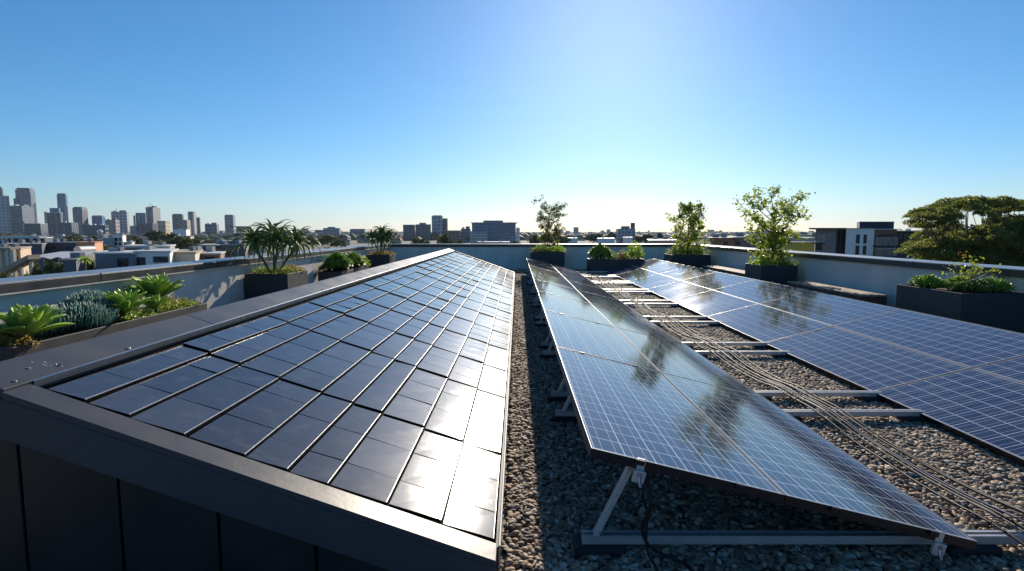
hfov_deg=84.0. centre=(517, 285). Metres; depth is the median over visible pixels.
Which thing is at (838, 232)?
window
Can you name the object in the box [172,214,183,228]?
tower block
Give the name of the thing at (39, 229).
tower block
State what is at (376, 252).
ground cover plant
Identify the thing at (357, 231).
tower block
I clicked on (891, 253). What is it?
window
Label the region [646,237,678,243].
long shed
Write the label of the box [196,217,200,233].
tower block
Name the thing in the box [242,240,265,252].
suburban house
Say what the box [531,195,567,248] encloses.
planter tree
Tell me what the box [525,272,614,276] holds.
mounting frame
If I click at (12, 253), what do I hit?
colonnade building
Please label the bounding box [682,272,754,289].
solar panel
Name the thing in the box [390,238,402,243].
suburban house
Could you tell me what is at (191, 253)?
flat roofed annex
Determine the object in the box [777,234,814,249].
long shed
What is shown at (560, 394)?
mounting frame
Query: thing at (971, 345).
solar panel
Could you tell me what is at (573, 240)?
white roof
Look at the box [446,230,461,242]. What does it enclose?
tower block
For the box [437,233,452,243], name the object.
leafy tree
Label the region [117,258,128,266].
window
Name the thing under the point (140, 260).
window
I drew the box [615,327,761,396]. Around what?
solar panel
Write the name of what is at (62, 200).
tower block
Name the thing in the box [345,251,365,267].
succulent bush
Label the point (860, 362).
solar panel
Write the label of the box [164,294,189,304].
ground cover plant
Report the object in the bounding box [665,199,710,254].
planter tree
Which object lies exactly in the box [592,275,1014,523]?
cable
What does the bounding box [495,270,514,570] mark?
gravel roof
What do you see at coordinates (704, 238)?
suburban house
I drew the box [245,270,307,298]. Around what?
planter box
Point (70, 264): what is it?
steel shed
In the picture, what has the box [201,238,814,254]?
ground
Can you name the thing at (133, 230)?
houses
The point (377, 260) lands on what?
planter box
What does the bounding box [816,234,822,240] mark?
window
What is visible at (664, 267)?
solar panel
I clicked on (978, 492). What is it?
cable
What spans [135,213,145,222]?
tower block
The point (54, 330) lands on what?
chalkstick plant
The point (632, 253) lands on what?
ground cover plant
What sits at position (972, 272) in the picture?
spindly shrub
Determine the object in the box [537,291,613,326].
solar panel
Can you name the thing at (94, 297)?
chalkstick plant
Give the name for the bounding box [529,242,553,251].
ground cover plant
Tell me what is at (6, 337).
ground cover plant
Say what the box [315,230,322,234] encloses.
tower block
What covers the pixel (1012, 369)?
solar panel
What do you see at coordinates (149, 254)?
white annex
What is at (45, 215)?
tower block
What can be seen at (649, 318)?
mounting frame
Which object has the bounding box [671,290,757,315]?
solar panel
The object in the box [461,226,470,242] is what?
tower block
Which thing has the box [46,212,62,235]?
tower block
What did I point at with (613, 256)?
ground cover plant
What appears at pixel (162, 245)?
storey block
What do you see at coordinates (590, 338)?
solar panel
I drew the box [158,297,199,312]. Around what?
ground cover plant
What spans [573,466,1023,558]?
mounting frame
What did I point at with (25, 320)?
agave plant
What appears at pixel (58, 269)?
leafy tree
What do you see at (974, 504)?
cable
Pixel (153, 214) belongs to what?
tower block
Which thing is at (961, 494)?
cable
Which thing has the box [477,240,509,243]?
white roof
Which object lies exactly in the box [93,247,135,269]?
flat roofed house
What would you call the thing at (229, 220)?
tower block
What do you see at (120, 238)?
white apartment house
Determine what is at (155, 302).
agave plant
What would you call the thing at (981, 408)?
solar panel
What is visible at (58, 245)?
brick warehouse
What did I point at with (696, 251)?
ground cover plant
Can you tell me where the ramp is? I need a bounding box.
[0,254,40,276]
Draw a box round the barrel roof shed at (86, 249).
[74,246,95,261]
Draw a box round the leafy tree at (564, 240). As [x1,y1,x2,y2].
[548,235,570,243]
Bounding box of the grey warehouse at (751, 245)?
[746,234,765,247]
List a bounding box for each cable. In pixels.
[585,272,1023,528]
[585,274,1023,545]
[587,273,1023,522]
[588,272,1023,512]
[590,273,1023,510]
[590,275,1023,532]
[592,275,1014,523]
[597,276,1023,513]
[641,471,658,570]
[641,478,694,570]
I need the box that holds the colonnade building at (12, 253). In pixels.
[0,244,31,276]
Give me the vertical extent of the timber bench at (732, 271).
0.440 m
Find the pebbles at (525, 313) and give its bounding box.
[512,269,733,332]
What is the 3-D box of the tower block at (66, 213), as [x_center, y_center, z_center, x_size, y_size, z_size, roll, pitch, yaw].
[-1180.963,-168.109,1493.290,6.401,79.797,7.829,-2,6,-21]
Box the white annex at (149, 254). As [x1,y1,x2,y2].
[133,244,178,265]
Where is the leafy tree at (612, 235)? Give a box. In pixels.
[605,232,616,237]
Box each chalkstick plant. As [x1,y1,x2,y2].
[1,304,74,337]
[45,300,119,332]
[56,289,117,323]
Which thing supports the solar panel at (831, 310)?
on the mounting frame at (649, 318)
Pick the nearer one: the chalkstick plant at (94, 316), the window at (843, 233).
the chalkstick plant at (94, 316)
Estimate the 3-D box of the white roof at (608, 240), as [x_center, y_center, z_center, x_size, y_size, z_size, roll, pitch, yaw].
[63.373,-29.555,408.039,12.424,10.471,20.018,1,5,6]
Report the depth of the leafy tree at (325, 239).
327.17 m
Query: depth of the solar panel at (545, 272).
15.95 m
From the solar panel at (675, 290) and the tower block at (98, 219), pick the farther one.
the tower block at (98, 219)
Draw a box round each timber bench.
[703,266,744,276]
[787,281,888,305]
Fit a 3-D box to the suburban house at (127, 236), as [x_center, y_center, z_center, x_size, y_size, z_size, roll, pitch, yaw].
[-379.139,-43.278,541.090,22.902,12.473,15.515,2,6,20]
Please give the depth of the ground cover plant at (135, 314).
7.20 m
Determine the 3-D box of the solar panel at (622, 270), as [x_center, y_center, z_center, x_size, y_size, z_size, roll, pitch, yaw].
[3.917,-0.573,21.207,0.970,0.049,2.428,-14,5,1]
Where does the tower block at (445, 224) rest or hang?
on the ground
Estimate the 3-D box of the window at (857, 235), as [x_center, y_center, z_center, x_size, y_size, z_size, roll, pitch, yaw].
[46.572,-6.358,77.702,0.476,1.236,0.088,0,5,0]
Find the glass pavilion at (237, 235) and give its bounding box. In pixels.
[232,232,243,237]
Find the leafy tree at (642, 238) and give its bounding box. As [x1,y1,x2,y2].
[633,233,654,243]
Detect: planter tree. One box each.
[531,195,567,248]
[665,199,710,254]
[732,184,815,262]
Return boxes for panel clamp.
[631,457,645,487]
[929,530,946,559]
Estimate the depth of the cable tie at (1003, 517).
2.98 m
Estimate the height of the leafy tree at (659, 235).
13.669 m
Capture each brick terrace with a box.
[707,234,734,245]
[730,232,746,246]
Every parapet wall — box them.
[0,244,388,323]
[388,244,686,269]
[689,244,1023,307]
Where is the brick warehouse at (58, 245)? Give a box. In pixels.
[41,238,80,265]
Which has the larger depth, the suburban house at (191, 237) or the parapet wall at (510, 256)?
the suburban house at (191, 237)
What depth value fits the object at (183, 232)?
796.55 m
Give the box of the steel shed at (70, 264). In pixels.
[61,252,84,272]
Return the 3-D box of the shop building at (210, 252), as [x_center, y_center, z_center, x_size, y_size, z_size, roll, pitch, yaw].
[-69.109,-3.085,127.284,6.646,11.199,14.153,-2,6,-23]
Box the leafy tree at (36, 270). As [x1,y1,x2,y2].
[30,263,43,275]
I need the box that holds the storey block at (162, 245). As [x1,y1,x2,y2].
[122,241,175,249]
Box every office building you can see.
[470,220,516,243]
[516,228,519,242]
[616,223,635,243]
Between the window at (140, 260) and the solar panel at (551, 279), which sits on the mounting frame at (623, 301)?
the solar panel at (551, 279)
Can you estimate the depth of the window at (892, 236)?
78.45 m
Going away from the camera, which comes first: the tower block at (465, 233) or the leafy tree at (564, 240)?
the leafy tree at (564, 240)
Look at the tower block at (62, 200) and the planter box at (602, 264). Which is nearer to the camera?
the planter box at (602, 264)
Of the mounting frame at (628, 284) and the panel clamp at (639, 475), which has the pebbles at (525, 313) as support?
the mounting frame at (628, 284)
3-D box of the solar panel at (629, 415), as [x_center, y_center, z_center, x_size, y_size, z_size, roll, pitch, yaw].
[0.821,0.805,3.930,0.970,0.049,2.428,14,5,-1]
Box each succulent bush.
[318,260,337,271]
[323,251,352,271]
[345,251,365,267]
[588,242,611,258]
[908,274,946,288]
[942,275,967,291]
[950,278,999,292]
[982,276,1015,292]
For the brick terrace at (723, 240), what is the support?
on the ground
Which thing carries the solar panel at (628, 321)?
on the mounting frame at (755, 345)
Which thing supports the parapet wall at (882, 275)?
on the rooftop slab
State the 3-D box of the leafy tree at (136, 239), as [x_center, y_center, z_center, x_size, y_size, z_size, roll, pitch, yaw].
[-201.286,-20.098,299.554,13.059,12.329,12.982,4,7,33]
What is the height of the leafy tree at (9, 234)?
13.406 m
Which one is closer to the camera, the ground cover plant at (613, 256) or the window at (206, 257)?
the ground cover plant at (613, 256)
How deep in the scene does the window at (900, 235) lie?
79.17 m
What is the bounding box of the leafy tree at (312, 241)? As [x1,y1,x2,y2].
[305,236,318,248]
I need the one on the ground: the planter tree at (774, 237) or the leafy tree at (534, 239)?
the leafy tree at (534, 239)
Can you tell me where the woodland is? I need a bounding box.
[0,231,922,239]
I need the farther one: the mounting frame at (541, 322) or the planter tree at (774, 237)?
the planter tree at (774, 237)
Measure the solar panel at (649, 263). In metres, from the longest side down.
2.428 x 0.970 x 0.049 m
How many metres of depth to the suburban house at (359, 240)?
703.60 m
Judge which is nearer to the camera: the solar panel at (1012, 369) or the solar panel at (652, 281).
the solar panel at (1012, 369)
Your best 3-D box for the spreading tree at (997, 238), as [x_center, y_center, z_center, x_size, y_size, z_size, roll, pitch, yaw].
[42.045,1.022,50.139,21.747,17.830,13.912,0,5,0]
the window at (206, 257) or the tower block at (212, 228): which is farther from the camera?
the tower block at (212, 228)
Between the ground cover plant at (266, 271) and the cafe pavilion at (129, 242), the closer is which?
the ground cover plant at (266, 271)
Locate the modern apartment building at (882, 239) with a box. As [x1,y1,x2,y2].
[809,222,917,258]
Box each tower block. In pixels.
[0,196,11,233]
[10,204,34,233]
[15,188,37,222]
[24,223,48,235]
[44,212,46,223]
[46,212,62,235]
[50,208,60,212]
[57,193,67,220]
[59,221,78,234]
[64,206,69,221]
[72,207,88,233]
[83,224,108,235]
[92,215,104,224]
[105,218,119,234]
[111,209,129,232]
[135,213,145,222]
[136,223,157,234]
[145,203,160,222]
[157,221,169,234]
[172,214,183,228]
[177,220,190,234]
[188,212,196,234]
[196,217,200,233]
[205,223,218,234]
[224,215,235,233]
[236,226,251,232]
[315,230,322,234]
[323,227,340,235]
[350,229,365,234]
[403,225,414,239]
[415,223,430,239]
[432,215,442,235]
[443,218,447,233]
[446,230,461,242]
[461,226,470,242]
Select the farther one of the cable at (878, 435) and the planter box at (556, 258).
the planter box at (556, 258)
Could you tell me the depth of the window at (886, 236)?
78.45 m
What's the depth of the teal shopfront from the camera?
180.09 m
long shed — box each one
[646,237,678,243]
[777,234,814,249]
[799,232,812,236]
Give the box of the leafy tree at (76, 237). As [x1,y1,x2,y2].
[63,234,83,240]
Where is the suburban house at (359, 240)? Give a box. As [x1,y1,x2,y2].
[357,237,376,242]
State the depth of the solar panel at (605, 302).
11.03 m
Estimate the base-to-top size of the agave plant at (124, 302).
0.395 m
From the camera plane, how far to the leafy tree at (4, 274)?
78.23 m
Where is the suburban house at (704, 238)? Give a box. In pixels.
[703,235,726,243]
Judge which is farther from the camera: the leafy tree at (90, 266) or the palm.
the leafy tree at (90, 266)
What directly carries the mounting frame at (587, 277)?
on the pebbles at (525, 313)
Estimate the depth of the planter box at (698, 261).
20.51 m
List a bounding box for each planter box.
[0,303,206,360]
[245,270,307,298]
[318,269,353,280]
[348,265,368,271]
[366,254,395,267]
[530,251,564,267]
[587,258,644,272]
[664,254,710,268]
[745,263,797,285]
[895,284,1023,333]
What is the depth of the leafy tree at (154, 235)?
324.79 m
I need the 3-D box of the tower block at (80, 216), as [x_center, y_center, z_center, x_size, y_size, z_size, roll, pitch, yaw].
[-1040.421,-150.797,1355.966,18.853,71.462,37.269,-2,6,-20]
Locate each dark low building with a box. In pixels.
[198,240,226,250]
[220,240,248,257]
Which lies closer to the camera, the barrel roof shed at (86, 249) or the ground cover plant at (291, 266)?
the ground cover plant at (291, 266)
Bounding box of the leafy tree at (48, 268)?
[41,260,55,274]
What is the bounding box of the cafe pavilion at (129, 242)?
[121,240,134,246]
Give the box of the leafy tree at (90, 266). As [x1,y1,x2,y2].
[82,259,95,270]
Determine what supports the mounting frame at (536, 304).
on the pebbles at (525, 313)
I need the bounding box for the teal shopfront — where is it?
[1,240,47,269]
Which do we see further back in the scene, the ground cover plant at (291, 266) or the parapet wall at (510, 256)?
the parapet wall at (510, 256)
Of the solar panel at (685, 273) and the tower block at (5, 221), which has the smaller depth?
the solar panel at (685, 273)
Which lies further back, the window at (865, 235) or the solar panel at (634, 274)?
the window at (865, 235)
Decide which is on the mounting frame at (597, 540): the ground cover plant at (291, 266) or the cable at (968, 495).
the cable at (968, 495)
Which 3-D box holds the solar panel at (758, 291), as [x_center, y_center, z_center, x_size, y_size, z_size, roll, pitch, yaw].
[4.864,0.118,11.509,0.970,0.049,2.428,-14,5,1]
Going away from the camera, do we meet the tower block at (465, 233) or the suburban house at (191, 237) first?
the suburban house at (191, 237)
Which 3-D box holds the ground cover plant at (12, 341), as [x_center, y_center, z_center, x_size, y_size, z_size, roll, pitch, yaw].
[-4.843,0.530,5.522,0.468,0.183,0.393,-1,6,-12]
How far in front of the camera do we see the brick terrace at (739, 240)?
151.62 m
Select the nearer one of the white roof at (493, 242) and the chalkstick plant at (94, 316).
the chalkstick plant at (94, 316)
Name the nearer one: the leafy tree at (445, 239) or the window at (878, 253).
the window at (878, 253)
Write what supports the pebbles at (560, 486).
on the gravel roof at (504, 521)
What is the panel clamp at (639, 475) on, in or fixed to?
attached to the solar panel at (629, 415)
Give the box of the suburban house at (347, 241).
[339,238,349,245]
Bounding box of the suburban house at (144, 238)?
[134,234,158,241]
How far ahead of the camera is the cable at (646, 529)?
2.73 m
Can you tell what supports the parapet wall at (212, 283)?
on the rooftop slab
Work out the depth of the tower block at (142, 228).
1041.12 m
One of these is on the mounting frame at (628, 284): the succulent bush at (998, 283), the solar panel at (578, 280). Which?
the solar panel at (578, 280)
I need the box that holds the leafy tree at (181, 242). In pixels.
[161,236,203,249]
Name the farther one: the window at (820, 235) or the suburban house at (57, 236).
the suburban house at (57, 236)
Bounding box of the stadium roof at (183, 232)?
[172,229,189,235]
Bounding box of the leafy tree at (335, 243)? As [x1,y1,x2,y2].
[329,239,346,246]
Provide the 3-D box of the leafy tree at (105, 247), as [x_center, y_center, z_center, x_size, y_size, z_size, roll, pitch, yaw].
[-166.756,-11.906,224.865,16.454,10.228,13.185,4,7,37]
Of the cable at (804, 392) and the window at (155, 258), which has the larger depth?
the window at (155, 258)
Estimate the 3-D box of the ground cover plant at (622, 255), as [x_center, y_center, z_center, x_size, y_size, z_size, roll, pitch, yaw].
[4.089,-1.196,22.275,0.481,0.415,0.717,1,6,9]
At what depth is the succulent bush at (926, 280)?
8.66 m
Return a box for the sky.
[0,0,1023,231]
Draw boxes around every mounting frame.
[525,269,606,272]
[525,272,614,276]
[526,273,619,278]
[527,277,628,282]
[527,279,632,285]
[528,285,646,291]
[528,287,653,294]
[530,295,671,303]
[531,298,680,307]
[533,310,709,320]
[534,314,722,326]
[538,333,769,348]
[540,342,790,358]
[547,378,884,402]
[550,396,927,422]
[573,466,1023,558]
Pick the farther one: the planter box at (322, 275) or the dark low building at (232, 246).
the dark low building at (232, 246)
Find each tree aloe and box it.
[226,218,321,273]
[362,223,397,252]
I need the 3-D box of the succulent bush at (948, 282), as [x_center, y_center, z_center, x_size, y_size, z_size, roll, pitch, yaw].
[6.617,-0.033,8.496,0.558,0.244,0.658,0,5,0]
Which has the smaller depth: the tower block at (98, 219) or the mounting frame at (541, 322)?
the mounting frame at (541, 322)
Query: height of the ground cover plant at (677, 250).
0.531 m
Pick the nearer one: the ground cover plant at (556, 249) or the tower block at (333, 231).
the ground cover plant at (556, 249)
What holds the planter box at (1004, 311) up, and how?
on the gravel roof at (504, 521)
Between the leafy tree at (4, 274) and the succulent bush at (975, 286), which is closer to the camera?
the succulent bush at (975, 286)
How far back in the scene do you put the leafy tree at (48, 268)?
104.04 m
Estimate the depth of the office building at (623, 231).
557.96 m
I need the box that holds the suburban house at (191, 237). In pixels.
[164,234,193,240]
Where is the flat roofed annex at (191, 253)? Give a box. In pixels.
[174,246,203,261]
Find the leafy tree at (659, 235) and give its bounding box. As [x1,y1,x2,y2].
[656,233,662,238]
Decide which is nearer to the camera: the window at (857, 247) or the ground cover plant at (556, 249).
the ground cover plant at (556, 249)
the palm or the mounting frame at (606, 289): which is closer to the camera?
the mounting frame at (606, 289)
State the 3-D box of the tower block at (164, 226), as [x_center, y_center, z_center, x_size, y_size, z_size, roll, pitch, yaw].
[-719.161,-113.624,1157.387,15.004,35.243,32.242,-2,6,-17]
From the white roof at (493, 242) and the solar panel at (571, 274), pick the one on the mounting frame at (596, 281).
the solar panel at (571, 274)
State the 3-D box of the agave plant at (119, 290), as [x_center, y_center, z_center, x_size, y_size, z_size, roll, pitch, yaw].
[-5.203,0.202,7.529,0.486,0.345,0.538,5,7,41]
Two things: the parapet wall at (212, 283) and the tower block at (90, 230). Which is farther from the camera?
the tower block at (90, 230)
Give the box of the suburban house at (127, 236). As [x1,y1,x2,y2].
[114,233,133,238]
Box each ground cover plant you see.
[0,325,14,346]
[0,332,40,347]
[118,308,157,321]
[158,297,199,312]
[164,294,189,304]
[250,266,277,273]
[271,265,298,274]
[286,264,305,272]
[358,255,370,265]
[369,250,396,254]
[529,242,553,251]
[548,244,566,251]
[607,250,619,258]
[616,250,627,258]
[622,239,644,258]
[665,243,688,254]
[687,245,710,254]
[748,256,777,265]
[772,257,799,264]
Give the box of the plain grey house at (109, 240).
[102,235,114,247]
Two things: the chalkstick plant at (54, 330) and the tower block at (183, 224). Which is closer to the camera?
the chalkstick plant at (54, 330)
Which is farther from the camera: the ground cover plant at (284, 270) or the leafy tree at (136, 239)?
the leafy tree at (136, 239)
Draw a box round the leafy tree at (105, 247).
[103,244,110,250]
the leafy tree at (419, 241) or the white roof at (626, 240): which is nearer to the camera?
the leafy tree at (419, 241)
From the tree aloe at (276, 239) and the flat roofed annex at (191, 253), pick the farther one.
the flat roofed annex at (191, 253)
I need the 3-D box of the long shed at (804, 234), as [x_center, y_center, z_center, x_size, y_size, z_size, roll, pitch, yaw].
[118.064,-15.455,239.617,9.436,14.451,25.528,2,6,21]
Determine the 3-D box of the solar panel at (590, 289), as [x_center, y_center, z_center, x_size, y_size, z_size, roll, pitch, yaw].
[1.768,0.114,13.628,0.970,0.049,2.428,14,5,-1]
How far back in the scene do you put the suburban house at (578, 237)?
882.95 m
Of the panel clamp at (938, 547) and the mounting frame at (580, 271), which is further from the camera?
the mounting frame at (580, 271)
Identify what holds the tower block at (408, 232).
on the ground
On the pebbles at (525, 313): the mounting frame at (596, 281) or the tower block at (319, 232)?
the mounting frame at (596, 281)
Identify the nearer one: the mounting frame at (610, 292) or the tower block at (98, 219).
the mounting frame at (610, 292)
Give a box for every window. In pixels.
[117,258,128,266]
[124,248,140,249]
[136,257,145,264]
[153,256,167,261]
[204,256,216,258]
[223,249,231,254]
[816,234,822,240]
[836,231,840,253]
[840,231,845,253]
[855,246,858,254]
[856,234,859,243]
[863,234,866,243]
[876,247,884,255]
[882,234,889,243]
[885,247,893,255]
[890,234,895,243]
[897,233,902,252]
[902,233,907,252]
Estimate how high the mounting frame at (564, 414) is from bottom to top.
0.490 m
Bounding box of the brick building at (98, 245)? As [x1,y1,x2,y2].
[75,238,102,250]
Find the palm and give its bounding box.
[75,256,91,270]
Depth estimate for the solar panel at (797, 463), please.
3.34 m
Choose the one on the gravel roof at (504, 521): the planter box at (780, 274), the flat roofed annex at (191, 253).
the planter box at (780, 274)
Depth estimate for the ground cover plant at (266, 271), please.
11.66 m
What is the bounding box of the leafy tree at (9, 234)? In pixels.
[0,233,18,235]
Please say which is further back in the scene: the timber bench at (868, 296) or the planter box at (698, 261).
the planter box at (698, 261)
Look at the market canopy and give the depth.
128.84 m
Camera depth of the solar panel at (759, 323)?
8.88 m
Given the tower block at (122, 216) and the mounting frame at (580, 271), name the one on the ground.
the tower block at (122, 216)
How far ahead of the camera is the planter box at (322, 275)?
15.35 m
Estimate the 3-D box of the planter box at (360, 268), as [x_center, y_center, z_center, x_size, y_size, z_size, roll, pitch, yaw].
[-5.080,-0.313,17.550,0.600,0.557,1.600,0,5,0]
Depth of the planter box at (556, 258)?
23.15 m
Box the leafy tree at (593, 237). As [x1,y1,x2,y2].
[584,233,603,243]
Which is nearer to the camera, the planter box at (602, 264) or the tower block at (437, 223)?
the planter box at (602, 264)
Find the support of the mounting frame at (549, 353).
on the pebbles at (560, 486)
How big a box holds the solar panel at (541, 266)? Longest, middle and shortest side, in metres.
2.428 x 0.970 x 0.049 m
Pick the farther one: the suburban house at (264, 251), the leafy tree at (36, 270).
the suburban house at (264, 251)
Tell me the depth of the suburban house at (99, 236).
421.27 m
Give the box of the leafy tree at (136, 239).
[126,236,142,243]
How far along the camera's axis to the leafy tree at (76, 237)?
358.41 m
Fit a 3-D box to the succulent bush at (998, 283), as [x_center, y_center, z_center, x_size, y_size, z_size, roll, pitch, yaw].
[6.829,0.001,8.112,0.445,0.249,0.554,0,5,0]
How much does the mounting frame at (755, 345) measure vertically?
0.490 m
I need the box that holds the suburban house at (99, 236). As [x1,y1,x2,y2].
[86,234,113,239]
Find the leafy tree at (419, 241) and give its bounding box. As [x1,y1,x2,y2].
[411,237,430,243]
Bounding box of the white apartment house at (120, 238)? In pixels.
[113,233,125,246]
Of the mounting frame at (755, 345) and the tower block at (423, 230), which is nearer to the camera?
the mounting frame at (755, 345)
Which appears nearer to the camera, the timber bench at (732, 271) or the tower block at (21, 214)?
the timber bench at (732, 271)
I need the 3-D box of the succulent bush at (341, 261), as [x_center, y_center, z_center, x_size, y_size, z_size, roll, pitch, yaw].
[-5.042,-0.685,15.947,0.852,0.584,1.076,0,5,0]
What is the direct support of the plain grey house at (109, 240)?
on the ground
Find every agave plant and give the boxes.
[0,303,74,342]
[98,289,150,320]
[106,287,147,313]
[122,272,185,297]
[139,294,170,314]
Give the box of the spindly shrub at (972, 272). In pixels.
[942,251,1008,280]
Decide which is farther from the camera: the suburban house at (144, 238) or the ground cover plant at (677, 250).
the suburban house at (144, 238)
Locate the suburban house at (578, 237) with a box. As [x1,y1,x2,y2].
[575,235,585,240]
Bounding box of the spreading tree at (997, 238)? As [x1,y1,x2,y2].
[893,195,1023,266]
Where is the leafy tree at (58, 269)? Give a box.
[53,262,62,272]
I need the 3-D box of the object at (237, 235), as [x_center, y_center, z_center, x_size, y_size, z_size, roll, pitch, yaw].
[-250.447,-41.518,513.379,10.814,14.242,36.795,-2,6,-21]
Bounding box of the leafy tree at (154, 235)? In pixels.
[143,230,177,241]
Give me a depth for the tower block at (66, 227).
993.17 m
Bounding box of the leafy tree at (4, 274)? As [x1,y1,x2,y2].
[0,272,13,277]
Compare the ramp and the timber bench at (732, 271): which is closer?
the timber bench at (732, 271)
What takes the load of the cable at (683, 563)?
hanging from the panel clamp at (639, 475)
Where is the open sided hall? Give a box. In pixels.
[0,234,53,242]
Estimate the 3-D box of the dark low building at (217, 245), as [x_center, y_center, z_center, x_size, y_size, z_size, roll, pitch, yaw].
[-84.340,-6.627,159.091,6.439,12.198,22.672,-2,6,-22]
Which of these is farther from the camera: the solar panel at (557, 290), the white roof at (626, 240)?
the white roof at (626, 240)
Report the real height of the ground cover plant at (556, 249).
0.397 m
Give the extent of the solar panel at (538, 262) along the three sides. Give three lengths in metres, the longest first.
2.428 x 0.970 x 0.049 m
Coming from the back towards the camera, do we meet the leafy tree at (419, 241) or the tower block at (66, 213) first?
the tower block at (66, 213)
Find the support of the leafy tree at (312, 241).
on the ground
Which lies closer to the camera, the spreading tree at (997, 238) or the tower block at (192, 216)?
the spreading tree at (997, 238)
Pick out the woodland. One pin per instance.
(356, 237)
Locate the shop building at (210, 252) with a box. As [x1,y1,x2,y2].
[200,246,225,259]
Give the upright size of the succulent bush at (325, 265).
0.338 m
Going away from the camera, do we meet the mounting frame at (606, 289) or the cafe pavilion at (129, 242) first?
the mounting frame at (606, 289)
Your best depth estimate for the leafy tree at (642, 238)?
327.05 m
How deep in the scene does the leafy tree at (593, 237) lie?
416.23 m
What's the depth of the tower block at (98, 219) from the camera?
1388.57 m
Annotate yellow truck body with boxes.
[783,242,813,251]
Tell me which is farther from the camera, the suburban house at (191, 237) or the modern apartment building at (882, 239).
the suburban house at (191, 237)
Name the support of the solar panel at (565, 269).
on the mounting frame at (580, 271)
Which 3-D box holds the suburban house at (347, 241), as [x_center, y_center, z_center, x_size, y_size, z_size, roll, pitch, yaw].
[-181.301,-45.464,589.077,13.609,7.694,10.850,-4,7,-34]
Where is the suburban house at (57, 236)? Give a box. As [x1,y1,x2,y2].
[47,234,67,238]
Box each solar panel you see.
[526,258,553,267]
[527,261,558,272]
[529,266,565,279]
[531,271,576,289]
[533,279,590,303]
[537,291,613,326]
[543,310,659,371]
[551,264,579,273]
[555,268,589,280]
[555,347,784,503]
[560,273,601,288]
[568,280,618,299]
[577,290,643,316]
[592,304,683,343]
[607,265,640,274]
[615,269,657,280]
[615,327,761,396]
[629,274,680,288]
[632,259,666,268]
[642,262,687,273]
[647,281,710,299]
[660,266,715,280]
[661,372,976,549]
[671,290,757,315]
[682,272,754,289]
[708,304,831,341]
[715,279,810,303]
[761,291,899,325]
[766,326,970,390]
[834,309,1023,367]
[875,368,1023,464]
[974,356,1023,382]
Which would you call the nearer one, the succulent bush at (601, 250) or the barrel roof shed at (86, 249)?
the succulent bush at (601, 250)
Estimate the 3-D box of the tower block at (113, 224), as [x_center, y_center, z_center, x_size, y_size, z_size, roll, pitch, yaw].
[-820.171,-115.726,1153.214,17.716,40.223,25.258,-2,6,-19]
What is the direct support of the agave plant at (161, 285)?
in the planter box at (54, 340)
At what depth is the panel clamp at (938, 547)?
2.75 m
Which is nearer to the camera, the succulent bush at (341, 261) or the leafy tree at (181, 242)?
the succulent bush at (341, 261)
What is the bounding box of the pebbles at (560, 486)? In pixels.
[500,332,1023,570]
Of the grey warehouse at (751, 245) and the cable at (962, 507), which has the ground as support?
the grey warehouse at (751, 245)
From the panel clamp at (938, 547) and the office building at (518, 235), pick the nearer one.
the panel clamp at (938, 547)
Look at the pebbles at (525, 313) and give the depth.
11.74 m
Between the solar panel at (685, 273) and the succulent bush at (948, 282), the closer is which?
the succulent bush at (948, 282)
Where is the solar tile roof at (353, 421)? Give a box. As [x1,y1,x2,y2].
[0,248,514,570]
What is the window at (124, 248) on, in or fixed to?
in the storey block at (162, 245)
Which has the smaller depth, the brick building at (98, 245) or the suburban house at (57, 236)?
the brick building at (98, 245)
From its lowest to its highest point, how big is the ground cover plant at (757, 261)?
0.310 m
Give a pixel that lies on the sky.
(346, 115)
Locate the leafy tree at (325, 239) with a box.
[315,235,339,248]
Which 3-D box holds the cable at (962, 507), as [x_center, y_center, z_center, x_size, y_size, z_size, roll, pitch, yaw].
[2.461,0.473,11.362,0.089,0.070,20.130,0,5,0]
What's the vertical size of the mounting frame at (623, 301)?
0.490 m
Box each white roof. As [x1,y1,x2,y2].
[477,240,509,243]
[568,236,576,243]
[597,237,614,243]
[623,236,632,243]
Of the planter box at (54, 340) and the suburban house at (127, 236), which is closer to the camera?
the planter box at (54, 340)
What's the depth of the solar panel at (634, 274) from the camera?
18.69 m
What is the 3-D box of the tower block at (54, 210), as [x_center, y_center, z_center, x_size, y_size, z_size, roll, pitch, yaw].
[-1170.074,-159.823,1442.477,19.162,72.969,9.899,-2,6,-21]
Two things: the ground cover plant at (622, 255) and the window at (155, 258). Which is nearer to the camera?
the ground cover plant at (622, 255)
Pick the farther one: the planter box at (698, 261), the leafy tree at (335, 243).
the leafy tree at (335, 243)
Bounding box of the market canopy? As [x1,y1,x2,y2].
[29,251,97,273]
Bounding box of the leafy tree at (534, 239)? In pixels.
[527,235,543,243]
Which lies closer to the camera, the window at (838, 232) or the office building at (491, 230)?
the window at (838, 232)
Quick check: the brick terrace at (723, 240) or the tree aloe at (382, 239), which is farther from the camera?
the brick terrace at (723, 240)
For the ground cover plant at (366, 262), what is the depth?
18.14 m
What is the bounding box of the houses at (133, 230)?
[124,226,910,236]
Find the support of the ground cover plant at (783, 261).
in the planter box at (780, 274)
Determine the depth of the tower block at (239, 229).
1289.71 m
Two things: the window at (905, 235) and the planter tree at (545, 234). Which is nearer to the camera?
the planter tree at (545, 234)
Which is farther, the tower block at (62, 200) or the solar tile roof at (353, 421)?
the tower block at (62, 200)
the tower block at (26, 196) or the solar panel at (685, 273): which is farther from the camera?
the tower block at (26, 196)

